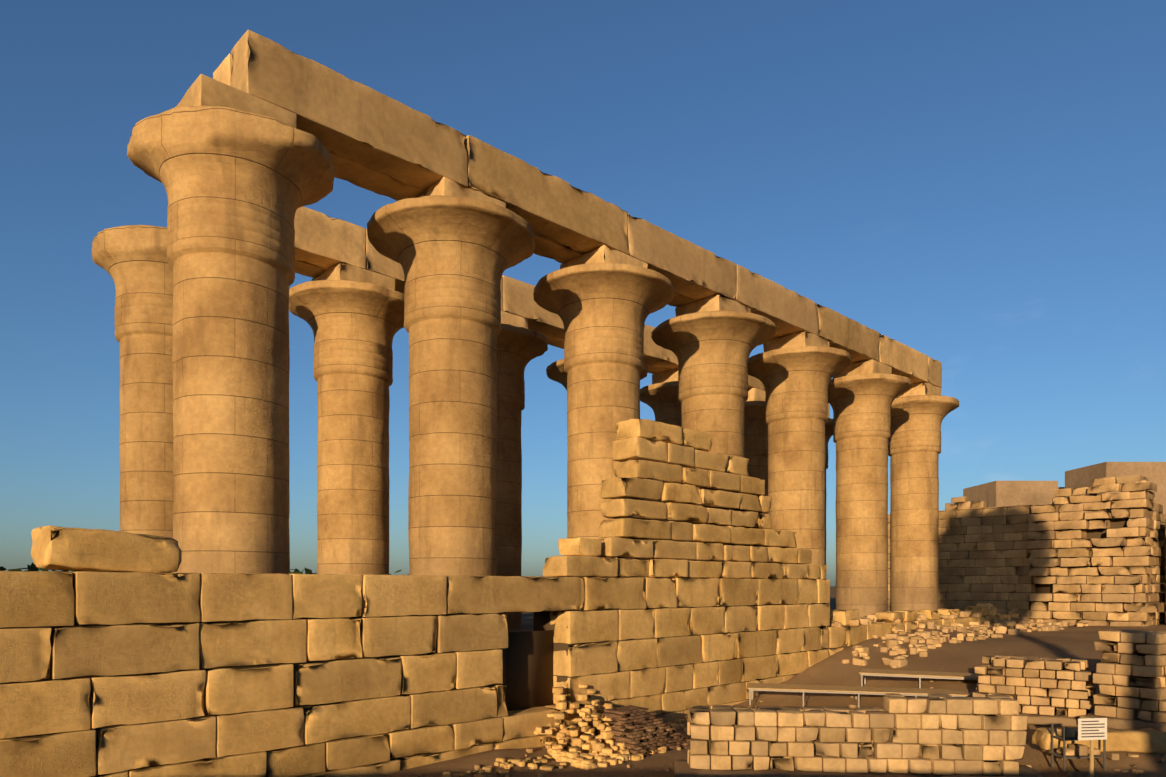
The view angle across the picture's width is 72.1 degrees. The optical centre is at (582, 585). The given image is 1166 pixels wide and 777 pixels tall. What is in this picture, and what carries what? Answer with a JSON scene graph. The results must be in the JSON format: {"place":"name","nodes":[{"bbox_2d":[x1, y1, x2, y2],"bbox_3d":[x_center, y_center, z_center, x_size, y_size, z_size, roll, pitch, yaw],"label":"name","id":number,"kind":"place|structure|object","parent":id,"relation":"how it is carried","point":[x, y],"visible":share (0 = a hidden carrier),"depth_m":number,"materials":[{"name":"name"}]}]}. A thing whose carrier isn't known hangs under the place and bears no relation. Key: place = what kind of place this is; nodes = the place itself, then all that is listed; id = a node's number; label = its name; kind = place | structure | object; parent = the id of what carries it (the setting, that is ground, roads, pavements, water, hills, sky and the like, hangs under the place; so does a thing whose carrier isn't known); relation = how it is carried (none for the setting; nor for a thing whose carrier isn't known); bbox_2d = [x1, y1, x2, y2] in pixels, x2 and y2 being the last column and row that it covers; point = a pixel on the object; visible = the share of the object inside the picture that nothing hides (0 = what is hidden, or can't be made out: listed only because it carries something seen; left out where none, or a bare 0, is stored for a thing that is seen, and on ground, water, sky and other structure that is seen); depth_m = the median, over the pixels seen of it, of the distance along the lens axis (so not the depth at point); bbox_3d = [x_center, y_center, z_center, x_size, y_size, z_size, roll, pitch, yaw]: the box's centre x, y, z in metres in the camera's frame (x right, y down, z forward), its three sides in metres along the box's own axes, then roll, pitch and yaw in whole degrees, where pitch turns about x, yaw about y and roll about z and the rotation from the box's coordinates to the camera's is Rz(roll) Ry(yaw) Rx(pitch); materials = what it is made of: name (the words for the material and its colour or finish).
{"place":"outdoors","nodes":[
{"label":"outdoors","id":0,"kind":"place"},
{"bbox_2d":[0,419,1018,776],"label":"front wall","id":1,"kind":"structure","parent":0,"point":[120,581],"depth_m":20.25,"materials":[{"name":"beige stone"}]},
{"bbox_2d":[0,0,1165,585],"label":"sky","id":2,"kind":"structure","parent":0,"point":[977,186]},
{"bbox_2d":[381,586,1165,776],"bbox_3d":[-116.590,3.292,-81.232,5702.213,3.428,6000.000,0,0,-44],"label":"ground","id":3,"kind":"structure","parent":0,"point":[1071,642],"depth_m":30.20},
{"bbox_2d":[92,225,173,572],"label":"column","id":4,"kind":"structure","parent":3,"relation":"on","point":[131,260],"depth_m":28.02,"materials":[{"name":"stone"}]},
{"bbox_2d":[0,562,408,574],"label":"trees","id":5,"kind":"object","parent":3,"relation":"on","point":[32,567],"depth_m":55.33,"materials":[{"name":"green plant"}]},
{"bbox_2d":[127,105,334,573],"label":"column","id":6,"kind":"structure","parent":3,"relation":"on","point":[241,187],"depth_m":21.28,"materials":[{"name":"stone"}]},
{"bbox_2d":[289,280,404,574],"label":"column","id":7,"kind":"structure","parent":3,"relation":"on","point":[355,326],"depth_m":33.34,"materials":[{"name":"stone"}]},
{"bbox_2d":[367,195,534,575],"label":"column","id":8,"kind":"structure","parent":3,"relation":"on","point":[455,257],"depth_m":26.47,"materials":[{"name":"stone"}]},
{"bbox_2d":[494,323,547,629],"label":"column","id":9,"kind":"structure","parent":3,"relation":"on","point":[518,349],"depth_m":38.76,"materials":[{"name":"stone"}]},
{"bbox_2d":[442,717,687,776],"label":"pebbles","id":10,"kind":"object","parent":3,"relation":"on","point":[503,763],"visible":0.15,"depth_m":21.14,"materials":[{"name":"stone"}]},
{"bbox_2d":[546,359,647,389],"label":"column","id":11,"kind":"structure","parent":3,"relation":"on","point":[555,372],"depth_m":44.28,"materials":[{"name":"stone"}]},
{"bbox_2d":[175,30,941,417],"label":"architraves","id":12,"kind":"object","parent":11,"relation":"on","point":[373,140],"visible":0.44,"depth_m":30.77,"materials":[{"name":"stone"}]},
{"bbox_2d":[534,684,667,769],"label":"rubble pile","id":13,"kind":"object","parent":3,"relation":"on","point":[607,752],"depth_m":23.03,"materials":[{"name":"stone"}]},
{"bbox_2d":[533,262,673,558],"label":"column","id":14,"kind":"structure","parent":3,"relation":"on","point":[604,310],"depth_m":31.67,"materials":[{"name":"stone"}]},
{"bbox_2d":[603,705,689,757],"bbox_3d":[2.001,4.263,23.875,3.090,1.358,1.051,0,0,-44],"label":"brick pile","id":15,"kind":"object","parent":3,"relation":"on","point":[637,730],"visible":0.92,"depth_m":23.21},
{"bbox_2d":[640,381,681,426],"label":"column","id":16,"kind":"structure","parent":3,"relation":"on","point":[661,400],"depth_m":48.88,"materials":[{"name":"stone"}]},
{"bbox_2d":[651,310,775,457],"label":"column","id":17,"kind":"structure","parent":3,"relation":"on","point":[711,350],"depth_m":36.86,"materials":[{"name":"stone"}]},
{"bbox_2d":[744,401,767,512],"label":"column","id":18,"kind":"structure","parent":3,"relation":"on","point":[756,440],"depth_m":54.06,"materials":[{"name":"stone"}]},
{"bbox_2d":[417,679,1165,776],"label":"ground stones","id":19,"kind":"object","parent":3,"relation":"on","point":[1068,774],"visible":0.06,"depth_m":20.42,"materials":[{"name":"beige stone"}]},
{"bbox_2d":[748,346,850,579],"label":"column","id":20,"kind":"structure","parent":3,"relation":"on","point":[795,381],"depth_m":42.16,"materials":[{"name":"stone"}]},
{"bbox_2d":[825,418,832,579],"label":"column","id":21,"kind":"structure","parent":3,"relation":"on","point":[828,429],"depth_m":59.79,"materials":[{"name":"stone"}]},
{"bbox_2d":[674,760,1045,776],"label":"stack platform","id":22,"kind":"structure","parent":3,"relation":"on","point":[682,768],"depth_m":19.24,"materials":[{"name":"beige stone"}]},
{"bbox_2d":[687,693,1026,775],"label":"stack","id":23,"kind":"object","parent":22,"relation":"on","point":[945,734],"visible":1,"depth_m":19.19,"materials":[{"name":"stone"}]},
{"bbox_2d":[747,683,972,707],"bbox_3d":[9.864,4.019,28.781,7.689,0.640,1.488,0,0,15],"label":"bench","id":24,"kind":"object","parent":3,"relation":"on","point":[855,690],"visible":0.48,"depth_m":28.55,"materials":[{"name":"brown wood"}]},
{"bbox_2d":[828,373,911,617],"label":"column","id":25,"kind":"structure","parent":3,"relation":"on","point":[860,404],"depth_m":47.43,"materials":[{"name":"stone"}]},
{"bbox_2d":[858,611,890,621],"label":"rubble","id":26,"kind":"object","parent":3,"relation":"on","point":[872,617],"depth_m":42.98,"materials":[{"name":"stone"}]},
{"bbox_2d":[859,669,979,687],"bbox_3d":[12.427,3.507,29.489,4.164,0.590,1.488,0,0,24],"label":"bench","id":27,"kind":"object","parent":3,"relation":"on","point":[920,675],"visible":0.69,"depth_m":29.31,"materials":[{"name":"brown wood"}]},
{"bbox_2d":[888,395,958,610],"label":"column","id":28,"kind":"structure","parent":3,"relation":"on","point":[914,446],"depth_m":52.67,"materials":[{"name":"stone"}]},
{"bbox_2d":[830,609,1087,667],"bbox_3d":[20.791,2.429,43.448,27.283,1.967,5.567,0,0,-44],"label":"rubble","id":29,"kind":"object","parent":3,"relation":"on","point":[893,641],"visible":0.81,"depth_m":39.23,"materials":[{"name":"stone"}]},
{"bbox_2d":[963,481,1057,507],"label":"building","id":30,"kind":"structure","parent":3,"relation":"on","point":[1003,493],"depth_m":163.74,"materials":[{"name":"stone"}]},
{"bbox_2d":[972,654,1096,716],"bbox_3d":[13.840,3.032,24.568,1.641,1.617,3.235,0,0,-54],"label":"stack","id":31,"kind":"object","parent":3,"relation":"on","point":[1050,686],"visible":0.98,"depth_m":23.87,"materials":[{"name":"stone"}]},
{"bbox_2d":[1019,711,1078,725],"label":"stack platform","id":32,"kind":"structure","parent":3,"relation":"on","point":[1049,720],"depth_m":23.49,"materials":[{"name":"beige stone"}]},
{"bbox_2d":[1051,724,1105,771],"bbox_3d":[12.405,4.053,20.063,1.104,1.100,0.684,0,0,-9],"label":"shelf frame","id":33,"kind":"object","parent":3,"relation":"on","point":[1063,755],"visible":0.52,"depth_m":19.81,"materials":[{"name":"grey metal"}]},
{"bbox_2d":[1057,727,1100,755],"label":"shelf fragments","id":34,"kind":"object","parent":33,"relation":"on","point":[1077,749],"visible":0.62,"depth_m":19.91,"materials":[{"name":"beige stone"}]},
{"bbox_2d":[1078,718,1106,776],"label":"sign","id":35,"kind":"object","parent":3,"relation":"on","point":[1091,729],"visible":1,"depth_m":18.48,"materials":[{"name":"white wood"}]},
{"bbox_2d":[1040,748,1165,759],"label":"timber baulks","id":36,"kind":"object","parent":3,"relation":"on","point":[1112,755],"visible":0.35,"depth_m":20.25,"materials":[{"name":"brown wood"}]},
{"bbox_2d":[1031,727,1165,753],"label":"stone block","id":37,"kind":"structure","parent":36,"relation":"on","point":[1148,740],"depth_m":20.26,"materials":[{"name":"stone"}]},
{"bbox_2d":[1065,462,1165,583],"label":"building","id":38,"kind":"structure","parent":3,"relation":"on","point":[1154,472],"depth_m":164.07,"materials":[{"name":"stone"}]},
{"bbox_2d":[1079,713,1165,731],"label":"stack platform","id":39,"kind":"structure","parent":3,"relation":"on","point":[1115,723],"depth_m":21.73,"materials":[{"name":"beige stone"}]},
{"bbox_2d":[1093,630,1165,721],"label":"stack","id":40,"kind":"object","parent":39,"relation":"on","point":[1129,676],"visible":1,"depth_m":21.88,"materials":[{"name":"stone"}]},
{"bbox_2d":[888,475,1165,625],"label":"end wall","id":41,"kind":"structure","parent":0,"point":[1142,562],"depth_m":52.04,"materials":[{"name":"beige stone"}]}
]}

